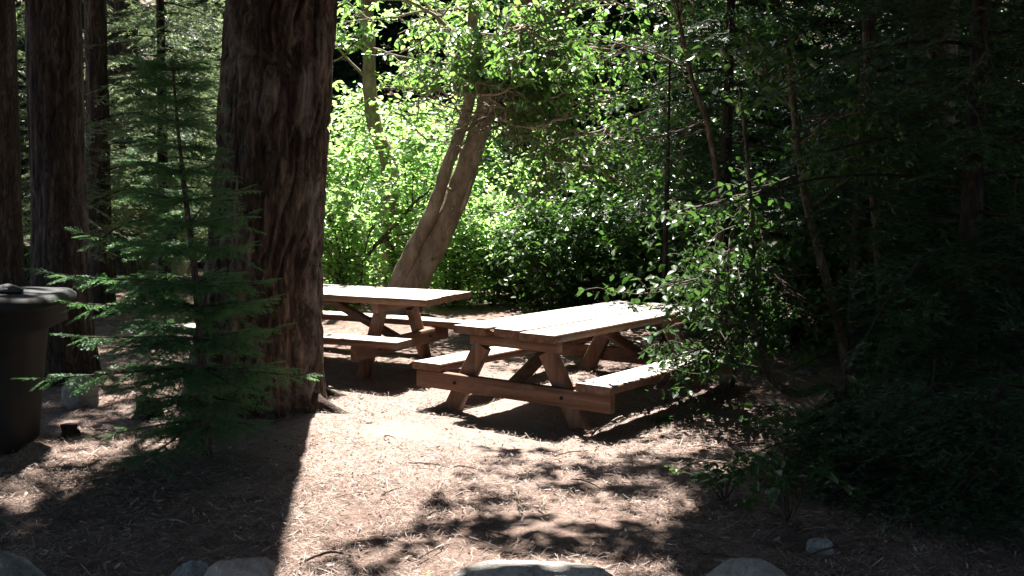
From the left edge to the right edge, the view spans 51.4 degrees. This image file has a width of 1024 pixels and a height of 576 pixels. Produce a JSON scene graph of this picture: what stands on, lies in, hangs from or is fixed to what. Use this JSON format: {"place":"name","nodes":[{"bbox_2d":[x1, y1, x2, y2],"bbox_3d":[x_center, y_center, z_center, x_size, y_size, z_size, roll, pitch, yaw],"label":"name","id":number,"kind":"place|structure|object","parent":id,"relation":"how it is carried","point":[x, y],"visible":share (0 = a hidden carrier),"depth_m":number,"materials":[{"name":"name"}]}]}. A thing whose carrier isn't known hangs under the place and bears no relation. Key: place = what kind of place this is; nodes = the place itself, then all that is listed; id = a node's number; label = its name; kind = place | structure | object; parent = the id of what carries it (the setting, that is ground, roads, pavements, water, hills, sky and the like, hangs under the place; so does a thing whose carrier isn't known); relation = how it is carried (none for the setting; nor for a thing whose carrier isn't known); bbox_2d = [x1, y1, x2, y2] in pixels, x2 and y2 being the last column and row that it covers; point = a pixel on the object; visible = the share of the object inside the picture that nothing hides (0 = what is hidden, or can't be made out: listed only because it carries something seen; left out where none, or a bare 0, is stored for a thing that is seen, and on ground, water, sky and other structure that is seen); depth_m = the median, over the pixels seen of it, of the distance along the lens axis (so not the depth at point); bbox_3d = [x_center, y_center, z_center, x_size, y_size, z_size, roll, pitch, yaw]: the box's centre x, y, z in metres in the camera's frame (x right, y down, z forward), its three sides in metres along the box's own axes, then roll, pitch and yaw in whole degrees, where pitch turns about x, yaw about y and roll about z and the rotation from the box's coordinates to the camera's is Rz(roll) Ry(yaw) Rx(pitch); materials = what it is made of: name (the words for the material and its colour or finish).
{"place":"outdoors","nodes":[
{"label":"outdoors","id":0,"kind":"place"},
{"bbox_2d":[0,0,1023,575],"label":"ground","id":1,"kind":"structure","parent":0,"point":[562,522],"depth_m":5.72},
{"bbox_2d":[0,0,25,286],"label":"conifer tree","id":2,"kind":"object","parent":1,"relation":"on","point":[11,253],"visible":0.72,"depth_m":10.34,"materials":[{"name":"brown plant"}]},
{"bbox_2d":[0,549,45,575],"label":"rock","id":3,"kind":"object","parent":1,"relation":"on","point":[12,564],"visible":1,"depth_m":3.94,"materials":[{"name":"grey stone"}]},
{"bbox_2d":[17,19,29,286],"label":"slope conifer","id":4,"kind":"object","parent":1,"relation":"on","point":[24,123],"visible":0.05,"depth_m":15.53,"materials":[{"name":"green plant"}]},
{"bbox_2d":[0,287,76,453],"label":"trash bin","id":5,"kind":"object","parent":1,"relation":"on","point":[30,317],"visible":0.91,"depth_m":6.27,"materials":[{"name":"black plastic"}]},
{"bbox_2d":[0,284,23,293],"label":"plastic bag","id":6,"kind":"object","parent":5,"relation":"in","point":[9,289],"visible":0.88,"depth_m":6.25,"materials":[{"name":"grey"}]},
{"bbox_2d":[24,0,101,386],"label":"conifer tree","id":7,"kind":"object","parent":1,"relation":"on","point":[54,64],"visible":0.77,"depth_m":8.31,"materials":[{"name":"brown plant"}]},
{"bbox_2d":[60,423,80,437],"bbox_3d":[-2.802,0.914,6.737,0.132,0.117,0.139,-3,6,-38],"label":"charred stump","id":8,"kind":"object","parent":1,"relation":"on","point":[69,429],"visible":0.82,"depth_m":6.70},
{"bbox_2d":[15,2,142,255],"bbox_3d":[-6.511,-3.251,13.663,3.200,7.150,3.634,-3,6,-36],"label":"fir tree","id":9,"kind":"object","parent":1,"relation":"on","point":[21,94],"visible":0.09,"depth_m":13.76,"materials":[{"name":"brown plant"}]},
{"bbox_2d":[61,374,98,408],"bbox_3d":[-3.117,0.771,7.692,0.259,0.312,0.206,1,5,0],"label":"rock","id":10,"kind":"object","parent":1,"relation":"on","point":[79,401],"visible":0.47,"depth_m":7.61,"materials":[{"name":"stone"}]},
{"bbox_2d":[73,476,119,490],"bbox_3d":[-2.195,1.020,5.624,0.023,0.043,0.294,4,6,34],"label":"fallen stick","id":11,"kind":"object","parent":1,"relation":"on","point":[96,478],"visible":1,"depth_m":5.61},
{"bbox_2d":[15,0,177,232],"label":"slope conifer","id":12,"kind":"object","parent":1,"relation":"on","point":[24,159],"depth_m":21.24,"materials":[{"name":"green plant"}]},
{"bbox_2d":[84,0,116,314],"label":"conifer tree","id":13,"kind":"object","parent":1,"relation":"on","point":[96,56],"visible":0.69,"depth_m":12.30,"materials":[{"name":"brown plant"}]},
{"bbox_2d":[15,0,221,275],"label":"slope conifer","id":14,"kind":"object","parent":1,"relation":"on","point":[174,238],"visible":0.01,"depth_m":17.88,"materials":[{"name":"green plant"}]},
{"bbox_2d":[18,0,224,301],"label":"fir tree","id":15,"kind":"object","parent":1,"relation":"on","point":[159,30],"visible":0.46,"depth_m":12.71,"materials":[{"name":"green plant"}]},
{"bbox_2d":[108,0,150,284],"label":"conifer tree","id":16,"kind":"object","parent":1,"relation":"on","point":[130,268],"visible":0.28,"depth_m":16.16,"materials":[{"name":"brown plant"}]},
{"bbox_2d":[93,305,187,313],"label":"dead branch","id":17,"kind":"object","parent":1,"relation":"on","point":[101,310],"visible":0.09,"depth_m":11.99,"materials":[{"name":"wood"}]},
{"bbox_2d":[131,398,164,420],"bbox_3d":[-2.505,0.850,7.336,0.237,0.181,0.218,4,6,29],"label":"charred stump","id":18,"kind":"object","parent":1,"relation":"on","point":[148,417],"visible":0.23,"depth_m":7.25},
{"bbox_2d":[11,50,321,481],"bbox_3d":[-1.871,-0.150,6.051,1.498,2.414,1.482,3,5,25],"label":"fir sapling","id":19,"kind":"object","parent":1,"relation":"on","point":[198,381],"visible":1,"depth_m":6.05,"materials":[{"name":"green plant"}]},
{"bbox_2d":[153,255,189,277],"bbox_3d":[-5.609,-0.373,17.499,0.513,0.549,0.504,3,6,26],"label":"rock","id":20,"kind":"object","parent":1,"relation":"on","point":[178,271],"visible":0.3,"depth_m":17.39,"materials":[{"name":"stone"}]},
{"bbox_2d":[158,519,202,533],"bbox_3d":[-1.539,1.096,4.915,0.285,0.044,0.042,4,6,32],"label":"fallen stick","id":21,"kind":"object","parent":1,"relation":"on","point":[180,521],"visible":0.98,"depth_m":4.92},
{"bbox_2d":[140,0,221,160],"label":"slope conifer","id":22,"kind":"object","parent":1,"relation":"on","point":[178,44],"depth_m":28.87,"materials":[{"name":"green plant"}]},
{"bbox_2d":[170,560,210,575],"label":"rock","id":23,"kind":"object","parent":1,"relation":"on","point":[193,568],"visible":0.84,"depth_m":4.16,"materials":[{"name":"grey stone"}]},
{"bbox_2d":[196,0,209,268],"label":"conifer tree","id":24,"kind":"object","parent":1,"relation":"on","point":[200,265],"visible":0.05,"depth_m":19.66,"materials":[{"name":"brown plant"}]},
{"bbox_2d":[204,557,275,575],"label":"rock","id":25,"kind":"object","parent":1,"relation":"on","point":[258,566],"visible":1,"depth_m":4.01,"materials":[{"name":"stone"}]},
{"bbox_2d":[142,0,351,218],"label":"fir tree","id":26,"kind":"object","parent":1,"relation":"on","point":[211,5],"visible":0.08,"depth_m":17.13,"materials":[{"name":"green plant"}]},
{"bbox_2d":[139,0,364,183],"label":"slope conifer","id":27,"kind":"object","parent":1,"relation":"on","point":[192,4],"visible":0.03,"depth_m":24.07,"materials":[{"name":"green plant"}]},
{"bbox_2d":[175,0,349,422],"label":"conifer tree","id":28,"kind":"object","parent":1,"relation":"on","point":[276,61],"visible":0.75,"depth_m":7.37,"materials":[{"name":"brown plant"}]},
{"bbox_2d":[167,284,481,380],"bbox_3d":[-1.627,0.390,9.488,2.382,0.767,1.676,3,5,23],"label":"picnic table","id":29,"kind":"object","parent":1,"relation":"on","point":[369,348],"visible":0.48,"depth_m":9.11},
{"bbox_2d":[304,551,351,562],"bbox_3d":[-0.781,1.137,4.523,0.208,0.043,0.019,-1,5,-21],"label":"fallen stick","id":30,"kind":"object","parent":1,"relation":"on","point":[317,555],"visible":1,"depth_m":4.51,"materials":[{"name":"wood"}]},
{"bbox_2d":[321,149,424,309],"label":"leafy shrub","id":31,"kind":"object","parent":1,"relation":"on","point":[344,220],"visible":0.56,"depth_m":13.65,"materials":[{"name":"green plant"}]},
{"bbox_2d":[355,184,434,265],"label":"dead branch","id":32,"kind":"object","parent":31,"relation":"on","point":[380,240],"visible":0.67,"depth_m":14.27,"materials":[{"name":"wood"}]},
{"bbox_2d":[329,0,419,136],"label":"slope conifer","id":33,"kind":"object","parent":1,"relation":"on","point":[337,55],"visible":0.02,"depth_m":29.02,"materials":[{"name":"green plant"}]},
{"bbox_2d":[323,88,437,282],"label":"leafy shrub","id":34,"kind":"object","parent":1,"relation":"on","point":[352,135],"visible":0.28,"depth_m":16.94,"materials":[{"name":"green plant"}]},
{"bbox_2d":[326,78,454,251],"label":"leafy shrub","id":35,"kind":"object","parent":1,"relation":"on","point":[362,125],"visible":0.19,"depth_m":19.48,"materials":[{"name":"green plant"}]},
{"bbox_2d":[331,0,456,138],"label":"slope conifer","id":36,"kind":"object","parent":1,"relation":"on","point":[390,31],"visible":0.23,"depth_m":26.64,"materials":[{"name":"green plant"}]},
{"bbox_2d":[333,0,493,286],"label":"slender tree","id":37,"kind":"object","parent":1,"relation":"on","point":[368,74],"visible":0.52,"depth_m":14.97,"materials":[{"name":"green plant"}]},
{"bbox_2d":[339,0,503,86],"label":"slope conifer","id":38,"kind":"object","parent":1,"relation":"on","point":[433,7],"visible":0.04,"depth_m":29.85,"materials":[{"name":"green plant"}]},
{"bbox_2d":[339,97,505,290],"bbox_3d":[-1.430,-1.103,15.294,2.734,3.127,3.121,1,5,0],"label":"leafy shrub","id":39,"kind":"object","parent":1,"relation":"on","point":[412,143],"visible":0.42,"depth_m":15.07,"materials":[{"name":"green plant"}]},
{"bbox_2d":[405,183,520,308],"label":"leafy shrub","id":40,"kind":"object","parent":1,"relation":"on","point":[464,236],"visible":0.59,"depth_m":13.79,"materials":[{"name":"green plant"}]},
{"bbox_2d":[380,90,560,260],"bbox_3d":[-0.675,-1.833,18.715,3.144,3.596,3.589,1,5,8],"label":"leafy shrub","id":41,"kind":"object","parent":1,"relation":"on","point":[489,173],"visible":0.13,"depth_m":18.26,"materials":[{"name":"green plant"}]},
{"bbox_2d":[401,0,555,135],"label":"slope conifer","id":42,"kind":"object","parent":1,"relation":"on","point":[492,30],"visible":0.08,"depth_m":25.99,"materials":[{"name":"green plant"}]},
{"bbox_2d":[467,525,522,542],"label":"dry twig","id":43,"kind":"object","parent":1,"relation":"on","point":[497,533],"visible":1,"depth_m":4.90,"materials":[{"name":"wood"}]},
{"bbox_2d":[447,153,554,300],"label":"leafy shrub","id":44,"kind":"object","parent":1,"relation":"on","point":[495,195],"visible":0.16,"depth_m":15.23,"materials":[{"name":"green plant"}]},
{"bbox_2d":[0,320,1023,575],"bbox_3d":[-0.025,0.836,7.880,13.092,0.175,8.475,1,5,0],"label":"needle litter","id":45,"kind":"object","parent":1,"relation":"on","point":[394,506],"visible":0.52,"depth_m":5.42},
{"bbox_2d":[24,0,1002,273],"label":"slope undergrowth","id":46,"kind":"object","parent":1,"relation":"on","point":[400,136],"depth_m":24.26,"materials":[{"name":"green plant"}]},
{"bbox_2d":[449,181,586,307],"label":"dark shrub","id":47,"kind":"object","parent":1,"relation":"on","point":[501,267],"visible":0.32,"depth_m":14.00,"materials":[{"name":"green plant"}]},
{"bbox_2d":[450,560,612,575],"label":"rock","id":48,"kind":"object","parent":1,"relation":"on","point":[515,568],"visible":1,"depth_m":4.11,"materials":[{"name":"stone"}]},
{"bbox_2d":[336,0,765,315],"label":"leaning tree","id":49,"kind":"object","parent":1,"relation":"on","point":[498,68],"visible":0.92,"depth_m":11.86,"materials":[{"name":"green plant"}]},
{"bbox_2d":[548,112,640,142],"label":"dead branch","id":50,"kind":"object","parent":49,"relation":"attached to","point":[608,127],"visible":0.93,"depth_m":10.43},
{"bbox_2d":[489,175,654,313],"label":"dark shrub","id":51,"kind":"object","parent":1,"relation":"on","point":[563,296],"visible":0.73,"depth_m":12.94,"materials":[{"name":"green plant"}]},
{"bbox_2d":[412,300,735,433],"bbox_3d":[0.607,0.589,8.229,1.676,0.770,2.386,4,6,35],"label":"picnic table","id":52,"kind":"object","parent":1,"relation":"on","point":[546,337],"visible":0.9,"depth_m":7.53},
{"bbox_2d":[446,0,754,221],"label":"slope conifer","id":53,"kind":"object","parent":1,"relation":"on","point":[624,29],"visible":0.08,"depth_m":19.67,"materials":[{"name":"green plant"}]},
{"bbox_2d":[575,467,627,475],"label":"dry twig","id":54,"kind":"object","parent":1,"relation":"on","point":[598,472],"visible":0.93,"depth_m":5.96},
{"bbox_2d":[501,0,713,158],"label":"slope conifer","id":55,"kind":"object","parent":1,"relation":"on","point":[628,11],"visible":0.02,"depth_m":23.74,"materials":[{"name":"green plant"}]},
{"bbox_2d":[541,160,703,304],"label":"dark shrub","id":56,"kind":"object","parent":1,"relation":"on","point":[570,217],"visible":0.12,"depth_m":13.19,"materials":[{"name":"green plant"}]},
{"bbox_2d":[539,0,724,345],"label":"slim tree","id":57,"kind":"object","parent":1,"relation":"on","point":[639,154],"visible":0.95,"depth_m":9.67,"materials":[{"name":"green plant"}]},
{"bbox_2d":[549,67,740,275],"bbox_3d":[2.115,-1.478,17.452,3.324,4.603,3.410,4,6,33],"label":"leafy shrub","id":58,"kind":"object","parent":1,"relation":"on","point":[617,164],"visible":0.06,"depth_m":16.82,"materials":[{"name":"green plant"}]},
{"bbox_2d":[576,140,806,328],"bbox_3d":[2.251,-0.382,12.433,2.892,2.712,2.458,3,6,27],"label":"dark shrub","id":59,"kind":"object","parent":1,"relation":"on","point":[649,245],"visible":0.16,"depth_m":12.44,"materials":[{"name":"green plant"}]},
{"bbox_2d":[658,46,732,351],"bbox_3d":[1.835,-0.761,10.355,0.833,3.050,0.658,1,5,0],"label":"fir tree","id":60,"kind":"object","parent":1,"relation":"on","point":[665,234],"visible":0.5,"depth_m":10.06,"materials":[{"name":"brown plant"}]},
{"bbox_2d":[679,458,723,470],"bbox_3d":[1.090,1.015,6.163,0.322,0.045,0.096,-1,5,-22],"label":"fallen stick","id":61,"kind":"object","parent":1,"relation":"on","point":[699,461],"visible":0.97,"depth_m":6.14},
{"bbox_2d":[575,88,842,427],"bbox_3d":[1.461,-0.171,7.460,1.248,2.529,2.014,5,7,40],"label":"bent sapling","id":62,"kind":"object","parent":1,"relation":"on","point":[748,351],"visible":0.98,"depth_m":7.40,"materials":[{"name":"green plant"}]},
{"bbox_2d":[690,550,741,557],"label":"dry twig","id":63,"kind":"object","parent":1,"relation":"on","point":[713,553],"visible":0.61,"depth_m":4.60,"materials":[{"name":"wood"}]},
{"bbox_2d":[632,3,803,123],"bbox_3d":[5.316,-9.562,26.244,5.812,11.957,6.009,3,5,21],"label":"slope conifer","id":64,"kind":"object","parent":1,"relation":"on","point":[720,25],"visible":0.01,"depth_m":26.02,"materials":[{"name":"green plant"}]},
{"bbox_2d":[664,462,773,501],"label":"seedling","id":65,"kind":"object","parent":1,"relation":"on","point":[717,474],"visible":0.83,"depth_m":5.44,"materials":[{"name":"green plant"}]},
{"bbox_2d":[645,212,820,389],"bbox_3d":[1.673,0.157,7.995,1.140,1.461,1.505,-4,7,-41],"label":"bush","id":66,"kind":"object","parent":1,"relation":"on","point":[767,307],"visible":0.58,"depth_m":7.82,"materials":[{"name":"green plant"}]},
{"bbox_2d":[636,161,851,350],"bbox_3d":[2.578,-0.169,11.055,2.163,2.386,2.545,-2,6,-32],"label":"dark shrub","id":67,"kind":"object","parent":1,"relation":"on","point":[790,332],"visible":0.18,"depth_m":10.88,"materials":[{"name":"green plant"}]},
{"bbox_2d":[706,557,785,575],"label":"rock","id":68,"kind":"object","parent":1,"relation":"on","point":[743,566],"visible":1,"depth_m":3.89,"materials":[{"name":"stone"}]},
{"bbox_2d":[656,59,838,286],"bbox_3d":[3.967,-1.335,16.425,3.324,4.603,3.409,5,7,41],"label":"leafy shrub","id":69,"kind":"object","parent":1,"relation":"on","point":[767,115],"visible":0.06,"depth_m":15.93,"materials":[{"name":"green plant"}]},
{"bbox_2d":[581,0,923,344],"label":"fir tree","id":70,"kind":"object","parent":1,"relation":"on","point":[725,136],"visible":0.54,"depth_m":10.39,"materials":[{"name":"green plant"}]},
{"bbox_2d":[626,0,899,286],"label":"slope conifer","id":71,"kind":"object","parent":1,"relation":"on","point":[801,47],"visible":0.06,"depth_m":17.01,"materials":[{"name":"green plant"}]},
{"bbox_2d":[655,0,887,148],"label":"slope conifer","id":72,"kind":"object","parent":1,"relation":"on","point":[812,40],"visible":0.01,"depth_m":19.19,"materials":[{"name":"green plant"}]},
{"bbox_2d":[717,451,867,522],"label":"seedling","id":73,"kind":"object","parent":1,"relation":"on","point":[773,473],"visible":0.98,"depth_m":5.07,"materials":[{"name":"green plant"}]},
{"bbox_2d":[732,400,853,456],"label":"seedling","id":74,"kind":"object","parent":1,"relation":"on","point":[771,402],"visible":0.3,"depth_m":6.40,"materials":[{"name":"green plant"}]},
{"bbox_2d":[645,20,952,407],"bbox_3d":[2.034,-0.439,7.642,2.089,2.851,1.412,1,5,0],"label":"slim tree","id":75,"kind":"object","parent":1,"relation":"on","point":[773,78],"visible":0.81,"depth_m":7.45,"materials":[{"name":"green plant"}]},
{"bbox_2d":[806,82,949,120],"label":"dead branch","id":76,"kind":"object","parent":75,"relation":"hanging from","point":[834,116],"visible":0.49,"depth_m":7.23,"materials":[{"name":"wood"}]},
{"bbox_2d":[739,137,900,327],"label":"dark shrub","id":77,"kind":"object","parent":1,"relation":"on","point":[777,237],"visible":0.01,"depth_m":12.12,"materials":[{"name":"green plant"}]},
{"bbox_2d":[806,538,833,555],"bbox_3d":[1.357,1.151,4.696,0.122,0.098,0.119,1,5,0],"label":"rock","id":78,"kind":"object","parent":1,"relation":"on","point":[814,545],"visible":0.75,"depth_m":4.66,"materials":[{"name":"grey stone"}]},
{"bbox_2d":[727,372,924,521],"bbox_3d":[1.772,0.885,5.915,1.293,0.872,1.341,-3,7,-40],"label":"young fir","id":79,"kind":"object","parent":1,"relation":"on","point":[845,412],"visible":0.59,"depth_m":5.75,"materials":[{"name":"green plant"}]},
{"bbox_2d":[807,544,873,560],"bbox_3d":[1.460,1.151,4.604,0.338,0.041,0.149,-1,5,-19],"label":"fallen stick","id":80,"kind":"object","parent":1,"relation":"on","point":[828,548],"visible":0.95,"depth_m":4.65,"materials":[{"name":"wood"}]},
{"bbox_2d":[697,0,1023,437],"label":"fir tree","id":81,"kind":"object","parent":1,"relation":"on","point":[976,88],"visible":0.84,"depth_m":6.76,"materials":[{"name":"green plant"}]},
{"bbox_2d":[765,178,958,363],"bbox_3d":[3.368,-0.002,10.281,2.314,2.169,1.966,-1,5,-23],"label":"dark shrub","id":82,"kind":"object","parent":1,"relation":"on","point":[832,262],"visible":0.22,"depth_m":9.98,"materials":[{"name":"green plant"}]},
{"bbox_2d":[758,0,1023,371],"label":"fir tree","id":83,"kind":"object","parent":1,"relation":"on","point":[864,207],"visible":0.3,"depth_m":8.82,"materials":[{"name":"green plant"}]},
{"bbox_2d":[807,375,988,456],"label":"seedling","id":84,"kind":"object","parent":1,"relation":"on","point":[849,377],"visible":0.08,"depth_m":6.70,"materials":[{"name":"green plant"}]},
{"bbox_2d":[790,3,1006,129],"bbox_3d":[9.129,-8.493,24.341,5.916,11.772,5.722,1,5,2],"label":"slope conifer","id":85,"kind":"object","parent":1,"relation":"on","point":[853,46],"visible":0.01,"depth_m":24.81,"materials":[{"name":"green plant"}]},
{"bbox_2d":[780,32,1023,385],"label":"slim tree","id":86,"kind":"object","parent":1,"relation":"on","point":[878,250],"visible":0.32,"depth_m":8.17,"materials":[{"name":"green plant"}]},
{"bbox_2d":[781,296,1023,485],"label":"young fir","id":87,"kind":"object","parent":1,"relation":"on","point":[925,368],"visible":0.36,"depth_m":6.20,"materials":[{"name":"green plant"}]},
{"bbox_2d":[790,0,1023,370],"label":"fir tree","id":88,"kind":"object","parent":1,"relation":"on","point":[1019,273],"visible":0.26,"depth_m":8.06,"materials":[{"name":"green plant"}]},
{"bbox_2d":[792,360,1023,551],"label":"young fir","id":89,"kind":"object","parent":1,"relation":"on","point":[910,405],"visible":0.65,"depth_m":5.31,"materials":[{"name":"green plant"}]},
{"bbox_2d":[796,0,1023,223],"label":"slope conifer","id":90,"kind":"object","parent":1,"relation":"on","point":[900,22],"visible":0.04,"depth_m":16.33,"materials":[{"name":"green plant"}]},
{"bbox_2d":[806,0,1014,153],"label":"slope conifer","id":91,"kind":"object","parent":1,"relation":"on","point":[843,37],"visible":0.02,"depth_m":19.52,"materials":[{"name":"green plant"}]},
{"bbox_2d":[806,51,1022,228],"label":"leafy shrub","id":92,"kind":"object","parent":1,"relation":"on","point":[956,121],"visible":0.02,"depth_m":14.86,"materials":[{"name":"green plant"}]},
{"bbox_2d":[814,151,1023,434],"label":"young fir","id":93,"kind":"object","parent":1,"relation":"on","point":[933,237],"visible":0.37,"depth_m":7.41,"materials":[{"name":"green plant"}]},
{"bbox_2d":[890,0,954,359],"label":"shade tree","id":94,"kind":"object","parent":1,"relation":"on","point":[913,58],"visible":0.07,"depth_m":9.93,"materials":[{"name":"green plant"}]},
{"bbox_2d":[826,139,1023,346],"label":"dark shrub","id":95,"kind":"object","parent":1,"relation":"on","point":[840,193],"visible":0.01,"depth_m":11.22,"materials":[{"name":"green plant"}]},
{"bbox_2d":[849,361,1023,555],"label":"young fir","id":96,"kind":"object","parent":1,"relation":"on","point":[993,452],"visible":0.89,"depth_m":4.98,"materials":[{"name":"green plant"}]},
{"bbox_2d":[849,128,1023,381],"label":"young fir","id":97,"kind":"object","parent":1,"relation":"on","point":[997,345],"visible":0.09,"depth_m":8.54,"materials":[{"name":"green plant"}]},
{"bbox_2d":[867,176,1023,480],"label":"young fir","id":98,"kind":"object","parent":1,"relation":"on","point":[1004,339],"visible":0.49,"depth_m":6.21,"materials":[{"name":"green plant"}]},
{"bbox_2d":[877,150,1021,349],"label":"dark shrub","id":99,"kind":"object","parent":1,"relation":"on","point":[948,231],"depth_m":10.77,"materials":[{"name":"green plant"}]},
{"bbox_2d":[950,0,958,149],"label":"shade tree","id":100,"kind":"object","parent":1,"relation":"on","point":[955,49],"visible":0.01,"depth_m":13.68,"materials":[{"name":"brown plant"}]},
{"bbox_2d":[888,27,1023,203],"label":"leafy shrub","id":101,"kind":"object","parent":1,"relation":"on","point":[961,50],"visible":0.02,"depth_m":15.12,"materials":[{"name":"green plant"}]},
{"bbox_2d":[899,154,1023,370],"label":"dark shrub","id":102,"kind":"object","parent":1,"relation":"on","point":[1018,253],"visible":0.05,"depth_m":9.31,"materials":[{"name":"green plant"}]},
{"bbox_2d":[958,1,1023,153],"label":"slope conifer","id":103,"kind":"object","parent":1,"relation":"on","point":[1008,63],"visible":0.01,"depth_m":17.29,"materials":[{"name":"green plant"}]},
{"bbox_2d":[797,346,821,366],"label":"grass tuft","id":104,"kind":"object","parent":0,"point":[805,361],"visible":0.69,"depth_m":9.57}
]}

